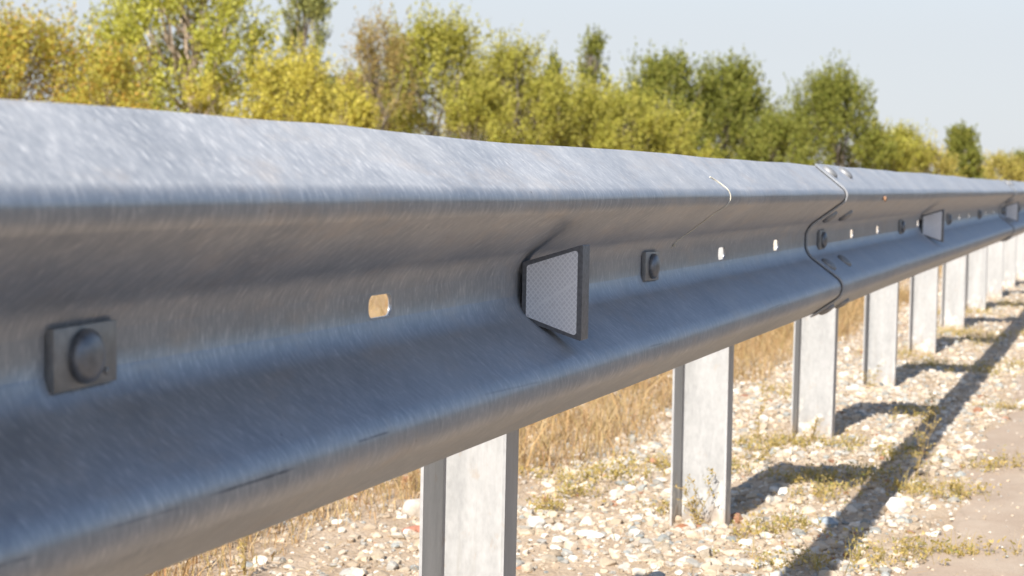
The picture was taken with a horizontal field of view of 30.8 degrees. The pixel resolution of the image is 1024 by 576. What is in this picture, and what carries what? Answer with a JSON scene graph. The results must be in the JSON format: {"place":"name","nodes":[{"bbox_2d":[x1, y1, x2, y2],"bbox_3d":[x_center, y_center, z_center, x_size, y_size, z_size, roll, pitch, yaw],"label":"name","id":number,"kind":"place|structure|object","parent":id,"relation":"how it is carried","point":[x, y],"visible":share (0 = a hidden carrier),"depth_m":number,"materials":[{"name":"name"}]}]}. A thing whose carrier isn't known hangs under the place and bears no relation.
{"place":"outdoors","nodes":[
{"label":"outdoors","id":0,"kind":"place"},
{"bbox_2d":[369,294,387,317],"bbox_3d":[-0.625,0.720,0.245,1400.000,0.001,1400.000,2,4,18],"label":"ground","id":1,"kind":"structure","parent":0,"point":[377,309],"depth_m":10.62,"materials":[{"name":"beige"}]},
{"bbox_2d":[0,0,135,106],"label":"bush","id":2,"kind":"object","parent":1,"relation":"on","point":[12,58],"visible":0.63,"depth_m":32.73,"materials":[{"name":"yellow plant"}]},
{"bbox_2d":[57,27,168,109],"bbox_3d":[-6.739,-2.754,31.117,1.888,3.171,2.015,-1,4,-26],"label":"bush","id":3,"kind":"object","parent":1,"relation":"on","point":[118,66],"visible":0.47,"depth_m":30.93,"materials":[{"name":"yellow plant"}]},
{"bbox_2d":[59,36,179,111],"bbox_3d":[-8.366,-3.468,38.933,3.421,3.620,3.250,-1,4,-32],"label":"bush","id":4,"kind":"object","parent":1,"relation":"on","point":[149,98],"visible":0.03,"depth_m":38.70,"materials":[{"name":"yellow plant"}]},
{"bbox_2d":[64,0,293,118],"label":"broadleaf tree","id":5,"kind":"object","parent":1,"relation":"on","point":[199,42],"visible":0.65,"depth_m":33.41,"materials":[{"name":"green plant"}]},
{"bbox_2d":[181,69,239,116],"bbox_3d":[-4.634,-2.191,28.811,1.133,2.398,1.251,1,3,-3],"label":"bush","id":6,"kind":"object","parent":1,"relation":"on","point":[204,103],"visible":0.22,"depth_m":28.73,"materials":[{"name":"yellow plant"}]},
{"bbox_2d":[237,34,343,124],"bbox_3d":[-4.379,-3.331,37.850,2.616,3.620,2.872,1,3,-8],"label":"bush","id":7,"kind":"object","parent":1,"relation":"on","point":[322,73],"visible":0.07,"depth_m":37.69,"materials":[{"name":"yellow plant"}]},
{"bbox_2d":[209,19,373,128],"bbox_3d":[-3.664,-2.692,30.045,2.682,3.290,2.557,2,4,18],"label":"bush","id":8,"kind":"object","parent":1,"relation":"on","point":[315,102],"visible":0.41,"depth_m":29.72,"materials":[{"name":"yellow plant"}]},
{"bbox_2d":[265,0,342,118],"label":"broadleaf tree","id":9,"kind":"object","parent":1,"relation":"on","point":[319,10],"visible":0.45,"depth_m":43.80,"materials":[{"name":"green plant"}]},
{"bbox_2d":[317,68,379,129],"bbox_3d":[-2.909,-2.559,33.068,1.816,2.696,1.695,-1,4,-27],"label":"bush","id":10,"kind":"object","parent":1,"relation":"on","point":[361,106],"visible":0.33,"depth_m":32.94,"materials":[{"name":"yellow plant"}]},
{"bbox_2d":[326,53,421,133],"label":"bush","id":11,"kind":"object","parent":1,"relation":"on","point":[362,87],"visible":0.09,"depth_m":43.81,"materials":[{"name":"green plant"}]},
{"bbox_2d":[329,1,420,131],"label":"slender tree","id":12,"kind":"object","parent":1,"relation":"on","point":[373,60],"visible":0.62,"depth_m":35.95,"materials":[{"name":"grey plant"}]},
{"bbox_2d":[364,0,526,143],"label":"bush","id":13,"kind":"object","parent":1,"relation":"on","point":[439,41],"visible":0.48,"depth_m":38.64,"materials":[{"name":"green plant"}]},
{"bbox_2d":[435,70,517,143],"bbox_3d":[-0.659,-2.869,37.071,1.817,2.936,2.080,2,4,18],"label":"bush","id":14,"kind":"object","parent":1,"relation":"on","point":[484,102],"visible":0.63,"depth_m":36.87,"materials":[{"name":"green plant"}]},
{"bbox_2d":[415,63,538,143],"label":"bush","id":15,"kind":"object","parent":1,"relation":"on","point":[443,135],"visible":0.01,"depth_m":46.58,"materials":[{"name":"green plant"}]},
{"bbox_2d":[472,23,581,145],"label":"bush","id":16,"kind":"object","parent":1,"relation":"on","point":[545,102],"visible":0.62,"depth_m":42.71,"materials":[{"name":"green plant"}]},
{"bbox_2d":[481,67,581,142],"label":"bush","id":17,"kind":"object","parent":1,"relation":"on","point":[529,97],"visible":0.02,"depth_m":54.84,"materials":[{"name":"green plant"}]},
{"bbox_2d":[148,265,942,575],"bbox_3d":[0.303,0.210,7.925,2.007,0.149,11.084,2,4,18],"label":"dry grass","id":18,"kind":"structure","parent":1,"relation":"on","point":[846,313],"depth_m":5.35,"materials":[{"name":"beige plant"}]},
{"bbox_2d":[541,43,566,145],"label":"slender tree","id":19,"kind":"object","parent":1,"relation":"on","point":[556,61],"visible":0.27,"depth_m":48.99,"materials":[{"name":"green plant"}]},
{"bbox_2d":[503,56,635,149],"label":"bush","id":20,"kind":"object","parent":1,"relation":"on","point":[601,135],"visible":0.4,"depth_m":44.58,"materials":[{"name":"green plant"}]},
{"bbox_2d":[146,267,1023,575],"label":"gravel strip","id":21,"kind":"object","parent":1,"relation":"on","point":[314,535],"visible":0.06,"depth_m":4.17,"materials":[{"name":"beige gravel"}]},
{"bbox_2d":[234,535,256,575],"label":"weed plant","id":22,"kind":"object","parent":21,"relation":"on","point":[243,566],"visible":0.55,"depth_m":3.40,"materials":[{"name":"beige plant"}]},
{"bbox_2d":[401,498,419,516],"bbox_3d":[-0.215,0.484,4.075,0.060,0.049,0.053,0,3,-15],"label":"stone","id":23,"kind":"object","parent":21,"relation":"on","point":[411,507],"visible":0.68,"depth_m":4.05,"materials":[{"name":"white stone"}]},
{"bbox_2d":[402,525,419,531],"bbox_3d":[-0.195,0.507,3.890,0.070,0.021,0.035,1,3,-4],"label":"stone","id":24,"kind":"object","parent":21,"relation":"on","point":[415,528],"visible":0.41,"depth_m":3.88,"materials":[{"name":"stone"}]},
{"bbox_2d":[0,99,1023,575],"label":"guardrail","id":25,"kind":"object","parent":21,"relation":"on","point":[200,351],"visible":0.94,"depth_m":1.56,"materials":[{"name":"metal"}]},
{"bbox_2d":[522,244,589,340],"bbox_3d":[0.059,0.001,2.109,0.075,0.105,0.116,2,4,18],"label":"reflector","id":26,"kind":"object","parent":25,"relation":"attached to","point":[555,292],"visible":0.97,"depth_m":2.05,"materials":[{"name":"white plastic"}]},
{"bbox_2d":[672,176,730,246],"bbox_3d":[0.279,-0.111,2.746,0.089,0.108,0.021,1,3,0],"label":"dry fibre","id":27,"kind":"object","parent":25,"relation":"on","point":[673,245],"visible":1,"depth_m":2.75,"materials":[{"name":"white"}]},
{"bbox_2d":[920,209,944,241],"bbox_3d":[1.361,-0.203,6.017,0.075,0.105,0.116,2,4,18],"label":"reflector","id":28,"kind":"object","parent":25,"relation":"attached to","point":[932,225],"visible":0.97,"depth_m":5.96,"materials":[{"name":"white plastic"}]},
{"bbox_2d":[1004,202,1018,221],"bbox_3d":[2.667,-0.408,9.935,0.075,0.105,0.116,2,4,18],"label":"reflector","id":29,"kind":"object","parent":25,"relation":"attached to","point":[1012,211],"visible":0.87,"depth_m":9.88,"materials":[{"name":"white plastic"}]},
{"bbox_2d":[526,516,545,528],"bbox_3d":[0.050,0.501,3.967,0.043,0.031,0.037,-1,4,-33],"label":"stone","id":30,"kind":"object","parent":21,"relation":"on","point":[534,521],"visible":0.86,"depth_m":3.95,"materials":[{"name":"white stone"}]},
{"bbox_2d":[576,530,604,538],"bbox_3d":[0.162,0.513,3.876,0.065,0.018,0.038,3,4,23],"label":"stone","id":31,"kind":"object","parent":21,"relation":"on","point":[593,533],"visible":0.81,"depth_m":3.86,"materials":[{"name":"white stone"}]},
{"bbox_2d":[169,307,1023,575],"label":"straw litter","id":32,"kind":"object","parent":21,"relation":"on","point":[661,491],"visible":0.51,"depth_m":4.22,"materials":[{"name":"beige plant"}]},
{"bbox_2d":[675,524,688,529],"bbox_3d":[0.365,0.514,3.979,0.034,0.015,0.060,2,3,6],"label":"stone","id":33,"kind":"object","parent":21,"relation":"on","point":[681,525],"visible":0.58,"depth_m":3.98,"materials":[{"name":"stone"}]},
{"bbox_2d":[674,468,719,524],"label":"weed plant","id":34,"kind":"object","parent":21,"relation":"on","point":[693,502],"visible":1,"depth_m":4.00,"materials":[{"name":"plant"}]},
{"bbox_2d":[748,382,773,440],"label":"weed plant","id":35,"kind":"object","parent":21,"relation":"on","point":[760,413],"visible":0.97,"depth_m":5.26,"materials":[{"name":"beige plant"}]},
{"bbox_2d":[740,435,788,461],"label":"weed plant","id":36,"kind":"object","parent":21,"relation":"on","point":[766,451],"visible":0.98,"depth_m":4.91,"materials":[{"name":"plant"}]},
{"bbox_2d":[518,295,1023,575],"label":"weeds","id":37,"kind":"object","parent":21,"relation":"on","point":[902,550],"visible":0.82,"depth_m":4.56,"materials":[{"name":"plant"}]},
{"bbox_2d":[804,415,823,441],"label":"weed plant","id":38,"kind":"object","parent":21,"relation":"on","point":[813,429],"visible":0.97,"depth_m":5.36,"materials":[{"name":"beige plant"}]},
{"bbox_2d":[816,516,837,527],"bbox_3d":[0.683,0.511,4.051,0.046,0.028,0.050,0,3,-15],"label":"stone","id":39,"kind":"object","parent":21,"relation":"on","point":[826,519],"visible":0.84,"depth_m":4.04,"materials":[{"name":"grey stone"}]},
{"bbox_2d":[831,511,840,516],"bbox_3d":[0.723,0.508,4.155,0.023,0.023,0.026,2,4,20],"label":"stone","id":40,"kind":"object","parent":21,"relation":"on","point":[836,514],"visible":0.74,"depth_m":4.15,"materials":[{"name":"white stone"}]},
{"bbox_2d":[859,362,885,386],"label":"weed plant","id":41,"kind":"object","parent":21,"relation":"on","point":[869,381],"visible":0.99,"depth_m":6.79,"materials":[{"name":"beige plant"}]},
{"bbox_2d":[885,497,906,513],"bbox_3d":[0.875,0.500,4.246,0.049,0.047,0.061,0,4,-23],"label":"stone","id":42,"kind":"object","parent":21,"relation":"on","point":[896,504],"visible":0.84,"depth_m":4.22,"materials":[{"name":"white stone"}]},
{"bbox_2d":[904,406,940,476],"bbox_3d":[1.044,0.395,4.766,0.097,0.183,0.094,0,3,-11],"label":"weed plant","id":43,"kind":"object","parent":21,"relation":"on","point":[920,452],"visible":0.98,"depth_m":4.75,"materials":[{"name":"plant"}]},
{"bbox_2d":[923,390,938,420],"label":"weed plant","id":44,"kind":"object","parent":21,"relation":"on","point":[933,410],"visible":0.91,"depth_m":5.86,"materials":[{"name":"beige plant"}]},
{"bbox_2d":[571,23,620,147],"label":"slender tree","id":45,"kind":"object","parent":1,"relation":"on","point":[594,44],"visible":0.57,"depth_m":48.89,"materials":[{"name":"green plant"}]},
{"bbox_2d":[578,82,643,146],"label":"bush","id":46,"kind":"object","parent":1,"relation":"on","point":[620,88],"visible":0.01,"depth_m":56.59,"materials":[{"name":"green plant"}]},
{"bbox_2d":[560,65,693,154],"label":"bush","id":47,"kind":"object","parent":1,"relation":"on","point":[650,127],"visible":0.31,"depth_m":46.87,"materials":[{"name":"green plant"}]},
{"bbox_2d":[613,37,726,156],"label":"broadleaf tree","id":48,"kind":"object","parent":1,"relation":"on","point":[669,70],"visible":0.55,"depth_m":52.63,"materials":[{"name":"green plant"}]},
{"bbox_2d":[619,90,734,158],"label":"bush","id":49,"kind":"object","parent":1,"relation":"on","point":[675,122],"visible":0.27,"depth_m":48.63,"materials":[{"name":"green plant"}]},
{"bbox_2d":[671,86,788,162],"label":"bush","id":50,"kind":"object","parent":1,"relation":"on","point":[728,137],"visible":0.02,"depth_m":60.80,"materials":[{"name":"green plant"}]},
{"bbox_2d":[668,43,793,162],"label":"broadleaf tree","id":51,"kind":"object","parent":1,"relation":"on","point":[736,83],"visible":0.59,"depth_m":53.42,"materials":[{"name":"green plant"}]},
{"bbox_2d":[724,100,829,165],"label":"bush","id":52,"kind":"object","parent":1,"relation":"on","point":[774,132],"visible":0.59,"depth_m":51.79,"materials":[{"name":"green plant"}]},
{"bbox_2d":[732,96,840,163],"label":"bush","id":53,"kind":"object","parent":1,"relation":"on","point":[793,143],"visible":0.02,"depth_m":62.46,"materials":[{"name":"green plant"}]},
{"bbox_2d":[762,48,904,171],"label":"broadleaf tree","id":54,"kind":"object","parent":1,"relation":"on","point":[829,95],"visible":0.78,"depth_m":59.30,"materials":[{"name":"green plant"}]},
{"bbox_2d":[842,111,922,172],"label":"bush","id":55,"kind":"object","parent":1,"relation":"on","point":[905,164],"visible":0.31,"depth_m":61.81,"materials":[{"name":"green plant"}]},
{"bbox_2d":[891,118,936,173],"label":"bush","id":56,"kind":"object","parent":1,"relation":"on","point":[921,165],"visible":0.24,"depth_m":65.82,"materials":[{"name":"green plant"}]},
{"bbox_2d":[906,130,967,176],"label":"bush","id":57,"kind":"object","parent":1,"relation":"on","point":[944,165],"visible":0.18,"depth_m":74.74,"materials":[{"name":"yellow plant"}]},
{"bbox_2d":[940,118,986,178],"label":"conical tree","id":58,"kind":"object","parent":1,"relation":"on","point":[964,146],"visible":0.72,"depth_m":81.73,"materials":[{"name":"green plant"}]},
{"bbox_2d":[977,148,1023,181],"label":"bush","id":59,"kind":"object","parent":1,"relation":"on","point":[1001,165],"visible":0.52,"depth_m":94.37,"materials":[{"name":"yellow plant"}]},
{"bbox_2d":[1001,147,1023,180],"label":"bush","id":60,"kind":"object","parent":1,"relation":"on","point":[1017,152],"visible":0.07,"depth_m":104.73,"materials":[{"name":"yellow plant"}]},
{"bbox_2d":[0,0,1023,179],"label":"sky","id":61,"kind":"structure","parent":0,"point":[943,62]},
{"bbox_2d":[158,352,1023,575],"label":"gravel","id":62,"kind":"structure","parent":0,"point":[713,566],"depth_m":4.38,"materials":[{"name":"beige gravel"}]},
{"bbox_2d":[737,268,1023,365],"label":"gravel","id":63,"kind":"structure","parent":0,"point":[944,345],"depth_m":9.16,"materials":[{"name":"beige gravel"}]},
{"bbox_2d":[906,374,1023,575],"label":"road","id":64,"kind":"structure","parent":0,"point":[995,523],"depth_m":4.15,"materials":[{"name":"beige asphalt"}]},
{"bbox_2d":[927,384,1023,575],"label":"gravel","id":65,"kind":"structure","parent":0,"point":[950,514],"depth_m":4.18,"materials":[{"name":"beige gravel"}]}
]}

